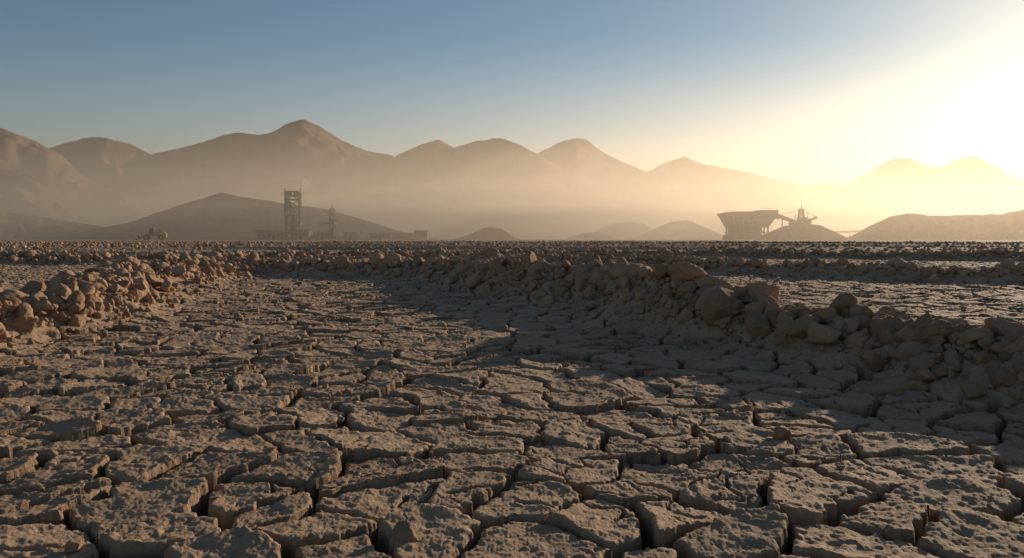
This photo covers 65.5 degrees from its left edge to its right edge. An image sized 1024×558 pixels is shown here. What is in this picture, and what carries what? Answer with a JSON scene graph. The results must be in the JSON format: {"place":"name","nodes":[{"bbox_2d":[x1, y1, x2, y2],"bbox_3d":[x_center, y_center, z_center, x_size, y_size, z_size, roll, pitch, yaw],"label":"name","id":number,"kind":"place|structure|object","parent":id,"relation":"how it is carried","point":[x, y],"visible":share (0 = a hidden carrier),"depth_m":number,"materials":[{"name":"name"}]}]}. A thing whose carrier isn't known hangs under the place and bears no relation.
{"place":"outdoors","nodes":[
{"label":"outdoors","id":0,"kind":"place"},
{"bbox_2d":[0,212,102,238],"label":"spoil hill","id":1,"kind":"structure","parent":0,"point":[17,226],"depth_m":859.24,"materials":[{"name":"brown soil"}]},
{"bbox_2d":[0,170,121,226],"bbox_3d":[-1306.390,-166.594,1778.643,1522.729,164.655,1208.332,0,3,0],"label":"mountain","id":2,"kind":"structure","parent":0,"point":[20,194],"depth_m":1622.71,"materials":[{"name":"brown stone"}]},
{"bbox_2d":[0,128,151,223],"bbox_3d":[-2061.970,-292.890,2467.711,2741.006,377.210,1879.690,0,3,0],"label":"mountain","id":3,"kind":"structure","parent":0,"point":[39,163],"depth_m":2278.73,"materials":[{"name":"brown stone"}]},
{"bbox_2d":[48,137,151,188],"bbox_3d":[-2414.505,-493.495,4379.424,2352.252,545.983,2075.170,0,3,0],"label":"mountain","id":4,"kind":"structure","parent":0,"point":[107,162],"depth_m":4170.38,"materials":[{"name":"brown stone"}]},
{"bbox_2d":[42,193,434,239],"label":"spoil hill","id":5,"kind":"structure","parent":0,"point":[222,213],"depth_m":707.20,"materials":[{"name":"brown soil"}]},
{"bbox_2d":[256,232,265,239],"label":"walls","id":6,"kind":"structure","parent":0,"point":[260,237],"depth_m":504.72,"materials":[{"name":"metal"}]},
{"bbox_2d":[255,230,276,231],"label":"roof","id":7,"kind":"structure","parent":6,"relation":"on","point":[264,230],"depth_m":506.75,"materials":[{"name":"metal"}]},
{"bbox_2d":[266,233,283,239],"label":"walls","id":8,"kind":"structure","parent":0,"point":[281,236],"depth_m":487.41,"materials":[{"name":"metal"}]},
{"bbox_2d":[266,231,284,232],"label":"roof","id":9,"kind":"structure","parent":8,"relation":"on","point":[275,232],"depth_m":489.08,"materials":[{"name":"metal"}]},
{"bbox_2d":[122,232,428,239],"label":"spoil hill","id":10,"kind":"structure","parent":0,"point":[394,236],"depth_m":532.92,"materials":[{"name":"brown soil"}]},
{"bbox_2d":[112,120,492,213],"bbox_3d":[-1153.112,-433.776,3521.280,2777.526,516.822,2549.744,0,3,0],"label":"mountain","id":11,"kind":"structure","parent":0,"point":[312,161],"depth_m":3209.00,"materials":[{"name":"brown stone"}]},
{"bbox_2d":[293,231,312,239],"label":"walls","id":12,"kind":"structure","parent":0,"point":[308,235],"depth_m":491.95,"materials":[{"name":"metal"}]},
{"bbox_2d":[295,233,304,239],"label":"windows and door","id":13,"kind":"structure","parent":12,"relation":"attached to","point":[300,237],"depth_m":491.79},
{"bbox_2d":[293,229,312,230],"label":"roof","id":14,"kind":"structure","parent":12,"relation":"on","point":[302,230],"depth_m":494.10,"materials":[{"name":"metal"}]},
{"bbox_2d":[145,194,463,231],"bbox_3d":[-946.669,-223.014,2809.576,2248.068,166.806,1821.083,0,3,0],"label":"mountain","id":15,"kind":"structure","parent":0,"point":[402,216],"depth_m":2578.46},
{"bbox_2d":[313,233,328,239],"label":"walls","id":16,"kind":"structure","parent":0,"point":[324,236],"depth_m":501.26,"materials":[{"name":"metal"}]},
{"bbox_2d":[344,234,355,239],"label":"walls","id":17,"kind":"structure","parent":0,"point":[353,236],"depth_m":508.34,"materials":[{"name":"metal"}]},
{"bbox_2d":[369,234,390,239],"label":"walls","id":18,"kind":"structure","parent":0,"point":[373,237],"depth_m":516.28,"materials":[{"name":"metal"}]},
{"bbox_2d":[395,138,606,209],"bbox_3d":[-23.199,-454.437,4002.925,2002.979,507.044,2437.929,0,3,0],"label":"mountain","id":19,"kind":"structure","parent":0,"point":[493,173],"depth_m":3625.45,"materials":[{"name":"brown stone"}]},
{"bbox_2d":[0,239,1023,557],"bbox_3d":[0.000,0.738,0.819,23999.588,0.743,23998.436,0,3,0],"label":"ground","id":20,"kind":"structure","parent":0,"point":[662,447],"depth_m":4.26,"materials":[{"name":"brown soil"}]},
{"bbox_2d":[0,250,273,348],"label":"rubble berm","id":21,"kind":"structure","parent":20,"relation":"on","point":[70,292],"depth_m":10.03,"materials":[{"name":"brown stone"}]},
{"bbox_2d":[135,228,166,239],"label":"wheel loader","id":22,"kind":"object","parent":20,"relation":"on","point":[159,234],"visible":0.94,"depth_m":398.13,"materials":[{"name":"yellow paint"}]},
{"bbox_2d":[284,188,302,239],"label":"mine headframe","id":23,"kind":"object","parent":20,"relation":"on","point":[288,204],"visible":0.94,"depth_m":495.94,"materials":[{"name":"metal"}]},
{"bbox_2d":[318,206,337,239],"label":"processing tower","id":24,"kind":"structure","parent":20,"relation":"on","point":[332,233],"depth_m":498.33,"materials":[{"name":"metal"}]},
{"bbox_2d":[414,232,427,239],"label":"walls","id":25,"kind":"structure","parent":20,"relation":"on","point":[422,234],"depth_m":541.16,"materials":[{"name":"metal"}]},
{"bbox_2d":[413,230,428,231],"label":"roof","id":26,"kind":"structure","parent":25,"relation":"on","point":[421,231],"depth_m":543.35,"materials":[{"name":"metal"}]},
{"bbox_2d":[453,227,520,239],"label":"spoil heap","id":27,"kind":"object","parent":20,"relation":"on","point":[490,233],"visible":0.91,"depth_m":549.36,"materials":[{"name":"brown soil"}]},
{"bbox_2d":[0,245,1023,263],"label":"rubble berm","id":28,"kind":"structure","parent":20,"relation":"on","point":[29,255],"depth_m":36.20,"materials":[{"name":"brown stone"}]},
{"bbox_2d":[11,263,1022,551],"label":"loose pebbles","id":29,"kind":"object","parent":20,"relation":"on","point":[403,533],"visible":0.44,"depth_m":3.94,"materials":[{"name":"brown stone"}]},
{"bbox_2d":[564,233,614,238],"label":"spoil heap","id":30,"kind":"object","parent":20,"relation":"on","point":[590,236],"visible":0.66,"depth_m":782.81,"materials":[{"name":"brown soil"}]},
{"bbox_2d":[202,247,1023,408],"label":"rubble berm","id":31,"kind":"structure","parent":20,"relation":"on","point":[846,316],"depth_m":7.50,"materials":[{"name":"brown stone"}]},
{"bbox_2d":[593,221,652,238],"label":"spoil heap","id":32,"kind":"object","parent":20,"relation":"on","point":[626,230],"visible":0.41,"depth_m":1076.24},
{"bbox_2d":[632,220,722,238],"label":"spoil heap","id":33,"kind":"object","parent":20,"relation":"on","point":[685,229],"visible":0.84,"depth_m":873.73,"materials":[{"name":"brown soil"}]},
{"bbox_2d":[444,249,1023,281],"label":"rubble berm","id":34,"kind":"structure","parent":20,"relation":"on","point":[1009,267],"depth_m":20.62,"materials":[{"name":"brown stone"}]},
{"bbox_2d":[717,208,777,239],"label":"ore crusher hopper","id":35,"kind":"object","parent":20,"relation":"on","point":[744,225],"visible":0.94,"depth_m":492.62,"materials":[{"name":"metal"}]},
{"bbox_2d":[777,214,798,226],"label":"conveyor","id":36,"kind":"object","parent":20,"relation":"on","point":[785,218],"visible":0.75,"depth_m":499.01,"materials":[{"name":"metal"}]},
{"bbox_2d":[775,205,816,224],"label":"stacker reclaimer","id":37,"kind":"object","parent":20,"relation":"on","point":[803,220],"visible":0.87,"depth_m":499.84,"materials":[{"name":"metal"}]},
{"bbox_2d":[748,224,850,239],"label":"spoil heap","id":38,"kind":"object","parent":20,"relation":"on","point":[803,232],"visible":0.88,"depth_m":469.23,"materials":[{"name":"brown soil"}]},
{"bbox_2d":[835,230,866,232],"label":"overland conveyor","id":39,"kind":"object","parent":20,"relation":"on","point":[849,231],"visible":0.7,"depth_m":506.27,"materials":[{"name":"metal"}]},
{"bbox_2d":[0,240,1023,261],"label":"clod field","id":40,"kind":"structure","parent":0,"point":[37,245],"depth_m":90.03,"materials":[{"name":"brown soil"}]},
{"bbox_2d":[0,0,1023,185],"label":"sky","id":41,"kind":"structure","parent":0,"point":[791,91],"materials":[{"name":"blue"}]},
{"bbox_2d":[408,204,663,238],"bbox_3d":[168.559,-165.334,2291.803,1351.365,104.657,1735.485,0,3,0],"label":"mountain","id":42,"kind":"structure","parent":0,"point":[524,221],"depth_m":2087.28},
{"bbox_2d":[538,138,646,193],"bbox_3d":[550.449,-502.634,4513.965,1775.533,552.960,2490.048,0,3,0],"label":"mountain","id":43,"kind":"structure","parent":0,"point":[587,161],"depth_m":4264.29,"materials":[{"name":"brown stone"}]},
{"bbox_2d":[593,157,841,234],"bbox_3d":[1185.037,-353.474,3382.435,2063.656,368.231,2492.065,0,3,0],"label":"mountain","id":44,"kind":"structure","parent":0,"point":[684,188],"depth_m":3140.59,"materials":[{"name":"beige stone"}]},
{"bbox_2d":[797,183,842,194],"bbox_3d":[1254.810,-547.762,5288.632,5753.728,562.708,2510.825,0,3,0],"label":"mountain","id":45,"kind":"structure","parent":0,"point":[822,189],"depth_m":5227.76,"materials":[{"name":"beige stone"}]},
{"bbox_2d":[762,187,1023,236],"bbox_3d":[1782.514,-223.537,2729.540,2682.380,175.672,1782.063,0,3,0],"label":"mountain","id":46,"kind":"structure","parent":0,"point":[858,217],"depth_m":2578.84,"materials":[{"name":"beige stone"}]},
{"bbox_2d":[822,156,1023,207],"bbox_3d":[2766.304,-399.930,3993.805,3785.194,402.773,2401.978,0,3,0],"label":"mountain","id":47,"kind":"structure","parent":0,"point":[909,176],"depth_m":3663.61,"materials":[{"name":"beige stone"}]},
{"bbox_2d":[847,209,1023,239],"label":"spoil hill","id":48,"kind":"structure","parent":0,"point":[1004,226],"depth_m":488.76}
]}

